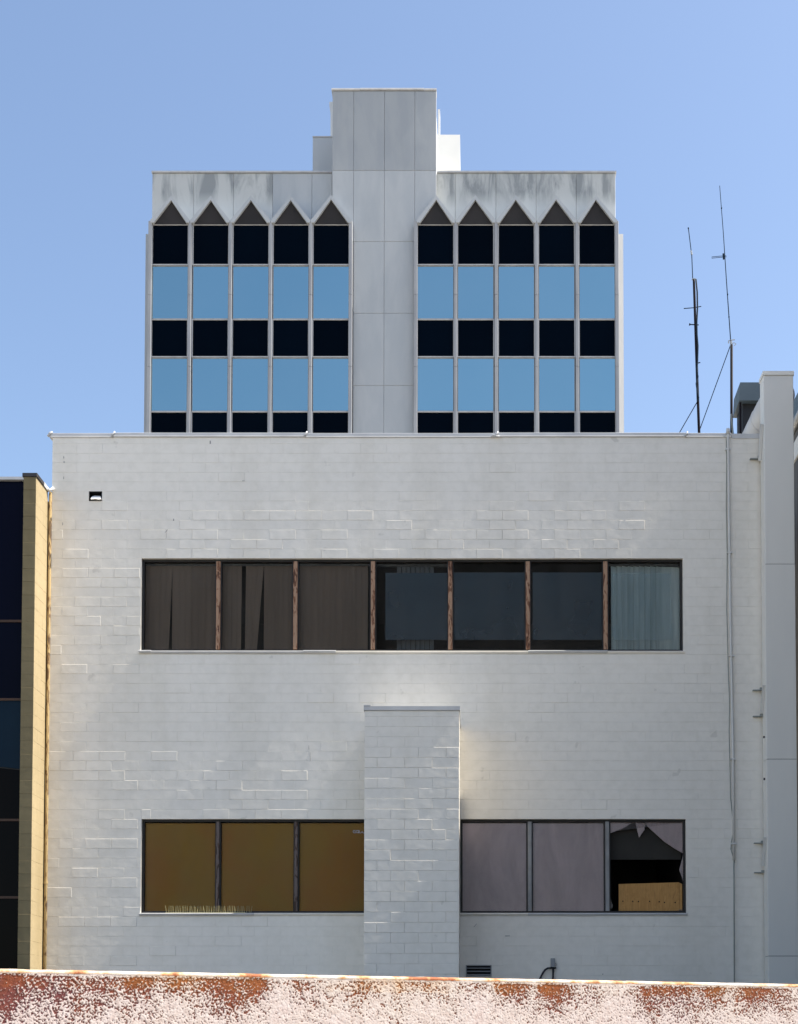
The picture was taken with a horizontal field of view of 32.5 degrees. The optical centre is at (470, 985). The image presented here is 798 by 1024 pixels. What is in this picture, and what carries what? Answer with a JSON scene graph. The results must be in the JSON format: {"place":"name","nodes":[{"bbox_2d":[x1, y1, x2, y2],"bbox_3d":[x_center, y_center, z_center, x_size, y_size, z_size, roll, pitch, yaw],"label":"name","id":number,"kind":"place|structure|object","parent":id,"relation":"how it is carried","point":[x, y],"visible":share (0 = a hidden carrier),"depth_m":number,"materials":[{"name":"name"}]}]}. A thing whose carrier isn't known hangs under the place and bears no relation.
{"place":"outdoors","nodes":[
{"label":"outdoors","id":0,"kind":"place"},
{"bbox_2d":[144,88,623,432],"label":"office tower","id":1,"kind":"structure","parent":0,"point":[386,265],"depth_m":51.47,"materials":[{"name":"paint"}]},
{"bbox_2d":[151,411,186,432],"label":"window","id":2,"kind":"structure","parent":1,"relation":"in","point":[161,421],"depth_m":51.28,"materials":[{"name":"black glass"}]},
{"bbox_2d":[151,319,187,357],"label":"window","id":3,"kind":"structure","parent":1,"relation":"in","point":[169,337],"depth_m":51.40,"materials":[{"name":"black glass"}]},
{"bbox_2d":[152,224,188,265],"bbox_3d":[-11.345,-27.936,51.548,1.403,1.589,0.115,0,-2,0],"label":"window","id":4,"kind":"structure","parent":1,"relation":"in","point":[170,242],"depth_m":51.54,"materials":[{"name":"black glass"}]},
{"bbox_2d":[191,319,227,357],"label":"window","id":5,"kind":"structure","parent":1,"relation":"in","point":[209,336],"depth_m":51.40,"materials":[{"name":"black glass"}]},
{"bbox_2d":[191,411,227,432],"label":"window","id":6,"kind":"structure","parent":1,"relation":"in","point":[201,421],"depth_m":51.28,"materials":[{"name":"black glass"}]},
{"bbox_2d":[192,224,228,265],"bbox_3d":[-9.815,-27.936,51.548,1.394,1.589,0.115,0,-2,0],"label":"window","id":7,"kind":"structure","parent":1,"relation":"in","point":[210,242],"depth_m":51.54,"materials":[{"name":"black glass"}]},
{"bbox_2d":[231,411,267,432],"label":"window","id":8,"kind":"structure","parent":1,"relation":"in","point":[241,421],"depth_m":51.28,"materials":[{"name":"black glass"}]},
{"bbox_2d":[232,224,268,265],"bbox_3d":[-8.302,-27.936,51.548,1.403,1.589,0.115,0,-2,0],"label":"window","id":9,"kind":"structure","parent":1,"relation":"in","point":[250,242],"depth_m":51.54,"materials":[{"name":"black glass"}]},
{"bbox_2d":[232,319,268,357],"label":"window","id":10,"kind":"structure","parent":1,"relation":"in","point":[250,337],"depth_m":51.40,"materials":[{"name":"black glass"}]},
{"bbox_2d":[271,411,307,432],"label":"window","id":11,"kind":"structure","parent":1,"relation":"in","point":[282,421],"depth_m":51.28,"materials":[{"name":"black glass"}]},
{"bbox_2d":[272,224,308,265],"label":"window","id":12,"kind":"structure","parent":1,"relation":"in","point":[290,241],"depth_m":51.54,"materials":[{"name":"black glass"}]},
{"bbox_2d":[272,319,308,357],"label":"window","id":13,"kind":"structure","parent":1,"relation":"in","point":[290,337],"depth_m":51.40,"materials":[{"name":"black glass"}]},
{"bbox_2d":[312,411,347,432],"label":"window","id":14,"kind":"structure","parent":1,"relation":"in","point":[322,421],"depth_m":51.28,"materials":[{"name":"black glass"}]},
{"bbox_2d":[312,224,348,265],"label":"window","id":15,"kind":"structure","parent":1,"relation":"in","point":[330,241],"depth_m":51.54,"materials":[{"name":"black glass"}]},
{"bbox_2d":[312,319,348,358],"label":"window","id":16,"kind":"structure","parent":1,"relation":"in","point":[329,336],"depth_m":51.40,"materials":[{"name":"black glass"}]},
{"bbox_2d":[417,224,453,265],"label":"window","id":17,"kind":"structure","parent":1,"relation":"in","point":[435,241],"depth_m":51.54,"materials":[{"name":"black glass"}]},
{"bbox_2d":[417,319,453,357],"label":"window","id":18,"kind":"structure","parent":1,"relation":"in","point":[435,337],"depth_m":51.40,"materials":[{"name":"black glass"}]},
{"bbox_2d":[417,411,453,432],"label":"window","id":19,"kind":"structure","parent":1,"relation":"in","point":[427,421],"depth_m":51.28,"materials":[{"name":"black glass"}]},
{"bbox_2d":[457,224,493,266],"bbox_3d":[0.174,-27.936,51.548,1.403,1.589,0.115,0,-2,0],"label":"window","id":20,"kind":"structure","parent":1,"relation":"in","point":[475,242],"depth_m":51.54,"materials":[{"name":"black glass"}]},
{"bbox_2d":[457,319,493,357],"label":"window","id":21,"kind":"structure","parent":1,"relation":"in","point":[475,337],"depth_m":51.40,"materials":[{"name":"black glass"}]},
{"bbox_2d":[457,411,493,432],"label":"window","id":22,"kind":"structure","parent":1,"relation":"in","point":[467,421],"depth_m":51.28,"materials":[{"name":"black glass"}]},
{"bbox_2d":[498,224,534,266],"bbox_3d":[1.709,-27.936,51.548,1.403,1.589,0.115,0,-2,0],"label":"window","id":23,"kind":"structure","parent":1,"relation":"in","point":[516,242],"depth_m":51.54,"materials":[{"name":"black glass"}]},
{"bbox_2d":[498,319,534,357],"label":"window","id":24,"kind":"structure","parent":1,"relation":"in","point":[516,337],"depth_m":51.40,"materials":[{"name":"black glass"}]},
{"bbox_2d":[498,411,534,432],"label":"window","id":25,"kind":"structure","parent":1,"relation":"in","point":[508,421],"depth_m":51.28,"materials":[{"name":"black glass"}]},
{"bbox_2d":[538,224,574,265],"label":"window","id":26,"kind":"structure","parent":1,"relation":"in","point":[556,242],"depth_m":51.54,"materials":[{"name":"black glass"}]},
{"bbox_2d":[538,319,574,358],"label":"window","id":27,"kind":"structure","parent":1,"relation":"in","point":[556,337],"depth_m":51.40,"materials":[{"name":"black glass"}]},
{"bbox_2d":[538,411,575,432],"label":"window","id":28,"kind":"structure","parent":1,"relation":"in","point":[548,421],"depth_m":51.28,"materials":[{"name":"black glass"}]},
{"bbox_2d":[578,224,614,265],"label":"window","id":29,"kind":"structure","parent":1,"relation":"in","point":[596,241],"depth_m":51.54,"materials":[{"name":"black glass"}]},
{"bbox_2d":[579,319,614,357],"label":"window","id":30,"kind":"structure","parent":1,"relation":"in","point":[596,336],"depth_m":51.40,"materials":[{"name":"black glass"}]},
{"bbox_2d":[579,411,615,432],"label":"window","id":31,"kind":"structure","parent":1,"relation":"in","point":[589,421],"depth_m":51.28,"materials":[{"name":"black glass"}]},
{"bbox_2d":[0,0,797,500],"label":"sky","id":32,"kind":"structure","parent":0,"point":[684,100],"materials":[{"name":"blue"}]},
{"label":"alley","id":33,"kind":"structure","parent":0,"visible":0},
{"bbox_2d":[750,371,797,983],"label":"duct column","id":34,"kind":"structure","parent":33,"relation":"on","point":[779,842],"depth_m":21.05,"materials":[{"name":"grey concrete"}]},
{"bbox_2d":[742,389,794,433],"bbox_3d":[4.780,-9.162,22.142,0.526,0.703,1.406,0,-2,-7],"label":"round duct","id":35,"kind":"object","parent":34,"relation":"attached to","point":[752,426],"visible":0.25,"depth_m":22.02,"materials":[{"name":"silver metal"}]},
{"bbox_3d":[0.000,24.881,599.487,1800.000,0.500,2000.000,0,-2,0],"label":"ground","id":36,"kind":"structure","parent":0,"visible":0},
{"bbox_2d":[0,473,53,969],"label":"tan block building","id":37,"kind":"structure","parent":36,"relation":"on","point":[24,507],"depth_m":20.92,"materials":[{"name":"paint"}]},
{"bbox_2d":[0,969,797,1023],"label":"stucco wall","id":38,"kind":"structure","parent":36,"relation":"on","point":[71,997],"depth_m":5.02,"materials":[{"name":"concrete"}]},
{"bbox_2d":[46,431,764,983],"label":"white block building","id":39,"kind":"structure","parent":36,"relation":"on","point":[492,769],"depth_m":21.36,"materials":[{"name":"brick"}]},
{"bbox_2d":[43,492,51,969],"bbox_3d":[-6.615,-2.676,21.285,0.066,10.182,0.074,0,-2,0],"label":"downpipe","id":40,"kind":"object","parent":39,"relation":"attached to","point":[47,735],"visible":0.89,"depth_m":21.31,"materials":[{"name":"beige metal"}]},
{"bbox_2d":[91,496,100,499],"bbox_3d":[-5.892,-7.668,21.528,0.160,0.094,0.206,0,-2,0],"label":"crumpled sheet","id":41,"kind":"object","parent":39,"relation":"in","point":[95,497],"visible":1,"depth_m":21.47,"materials":[{"name":"white paper"}]},
{"bbox_2d":[145,564,214,649],"bbox_3d":[-4.586,-5.965,21.604,1.177,1.447,0.044,0,-2,0],"label":"vertical blind","id":42,"kind":"object","parent":39,"relation":"attached to","point":[191,587],"visible":1,"depth_m":21.60,"materials":[{"name":"brown fabric"}]},
{"bbox_2d":[165,906,251,912],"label":"bird spikes","id":43,"kind":"object","parent":39,"relation":"on","point":[206,910],"visible":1,"depth_m":21.23,"materials":[{"name":"grey metal"}]},
{"bbox_2d":[139,820,363,915],"bbox_3d":[-3.378,-1.834,21.296,3.549,1.506,0.182,0,-2,0],"label":"window","id":44,"kind":"structure","parent":39,"relation":"in","point":[181,859],"depth_m":21.36,"materials":[{"name":"brown glass"}]},
{"bbox_2d":[222,564,291,649],"bbox_3d":[-3.370,-5.965,21.604,1.168,1.447,0.044,0,-2,0],"label":"vertical blind","id":45,"kind":"object","parent":39,"relation":"attached to","point":[277,606],"visible":1,"depth_m":21.60,"materials":[{"name":"fabric"}]},
{"bbox_2d":[299,564,369,649],"bbox_3d":[-2.154,-5.965,21.604,1.163,1.447,0.044,0,-2,0],"label":"vertical blind","id":46,"kind":"object","parent":39,"relation":"attached to","point":[333,606],"visible":1,"depth_m":21.60,"materials":[{"name":"brown fabric"}]},
{"bbox_2d":[138,560,684,653],"bbox_3d":[-0.924,-5.946,21.452,8.549,1.506,0.186,0,-2,0],"label":"window","id":47,"kind":"structure","parent":39,"relation":"in","point":[450,606],"depth_m":21.51,"materials":[{"name":"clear glass"}]},
{"bbox_2d":[377,564,446,649],"bbox_3d":[-0.933,-5.964,21.634,1.154,1.447,0.044,0,-2,0],"label":"vertical blind","id":48,"kind":"object","parent":39,"relation":"attached to","point":[405,644],"visible":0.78,"depth_m":21.64,"materials":[{"name":"grey fabric"}]},
{"bbox_2d":[539,958,555,978],"bbox_3d":[1.176,0.068,21.131,0.290,0.968,0.065,0,-2,0],"label":"pipe","id":49,"kind":"object","parent":39,"relation":"attached to","point":[553,967],"visible":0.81,"depth_m":21.12,"materials":[{"name":"black metal"}]},
{"bbox_2d":[460,820,687,915],"bbox_3d":[1.596,-1.834,21.303,3.532,1.506,0.168,0,-2,0],"label":"window","id":50,"kind":"structure","parent":39,"relation":"in","point":[560,867],"depth_m":21.36,"materials":[{"name":"grey glass"}]},
{"bbox_2d":[609,564,679,649],"bbox_3d":[2.753,-5.965,21.623,1.217,1.447,0.065,0,-2,0],"label":"vertical blind","id":51,"kind":"object","parent":39,"relation":"attached to","point":[654,597],"visible":0.81,"depth_m":21.63,"materials":[{"name":"grey fabric"}]},
{"bbox_2d":[610,827,680,859],"bbox_3d":[2.725,-2.275,21.452,1.138,0.605,0.012,0,-2,0],"label":"roller curtain","id":52,"kind":"object","parent":39,"relation":"hanging from","point":[647,844],"visible":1,"depth_m":21.45,"materials":[{"name":"black fabric"}]},
{"bbox_2d":[619,882,681,910],"bbox_3d":[2.810,-1.388,21.381,0.996,0.448,0.029,0,-2,0],"label":"plywood board","id":53,"kind":"object","parent":39,"relation":"in","point":[651,897],"visible":1,"depth_m":21.38,"materials":[{"name":"brown wood"}]},
{"bbox_2d":[679,227,700,432],"bbox_3d":[3.851,-11.588,24.455,0.556,4.065,0.068,0,-2,0],"label":"antenna mast","id":54,"kind":"object","parent":39,"relation":"on","point":[695,324],"visible":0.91,"depth_m":24.44,"materials":[{"name":"metal"}]},
{"bbox_2d":[700,186,735,433],"bbox_3d":[4.348,-11.971,24.478,0.816,4.838,0.052,0,-2,0],"label":"antenna mast","id":55,"kind":"object","parent":39,"relation":"on","point":[731,375],"visible":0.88,"depth_m":24.43,"materials":[{"name":"metal"}]},
{"bbox_2d":[726,436,734,860],"bbox_3d":[4.053,-5.270,21.363,0.108,6.739,0.011,0,-2,0],"label":"cable","id":56,"kind":"object","parent":39,"relation":"hanging from","point":[727,631],"visible":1,"depth_m":21.36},
{"bbox_2d":[725,428,736,982],"bbox_3d":[4.063,-3.316,21.276,0.122,10.860,0.116,0,-2,0],"label":"conduit pipe","id":57,"kind":"object","parent":39,"relation":"attached to","point":[731,656],"visible":0.98,"depth_m":21.32,"materials":[{"name":"grey metal"}]},
{"bbox_2d":[730,382,759,433],"bbox_3d":[4.724,-8.977,23.087,0.604,2.202,0.650,0,-2,0],"label":"roof ventilator","id":58,"kind":"object","parent":39,"relation":"on","point":[747,397],"visible":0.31,"depth_m":22.86,"materials":[{"name":"metal"}]},
{"bbox_2d":[793,393,797,836],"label":"dark grey building","id":59,"kind":"structure","parent":36,"relation":"on","point":[795,410],"depth_m":24.34,"materials":[{"name":"stone"}]}
]}

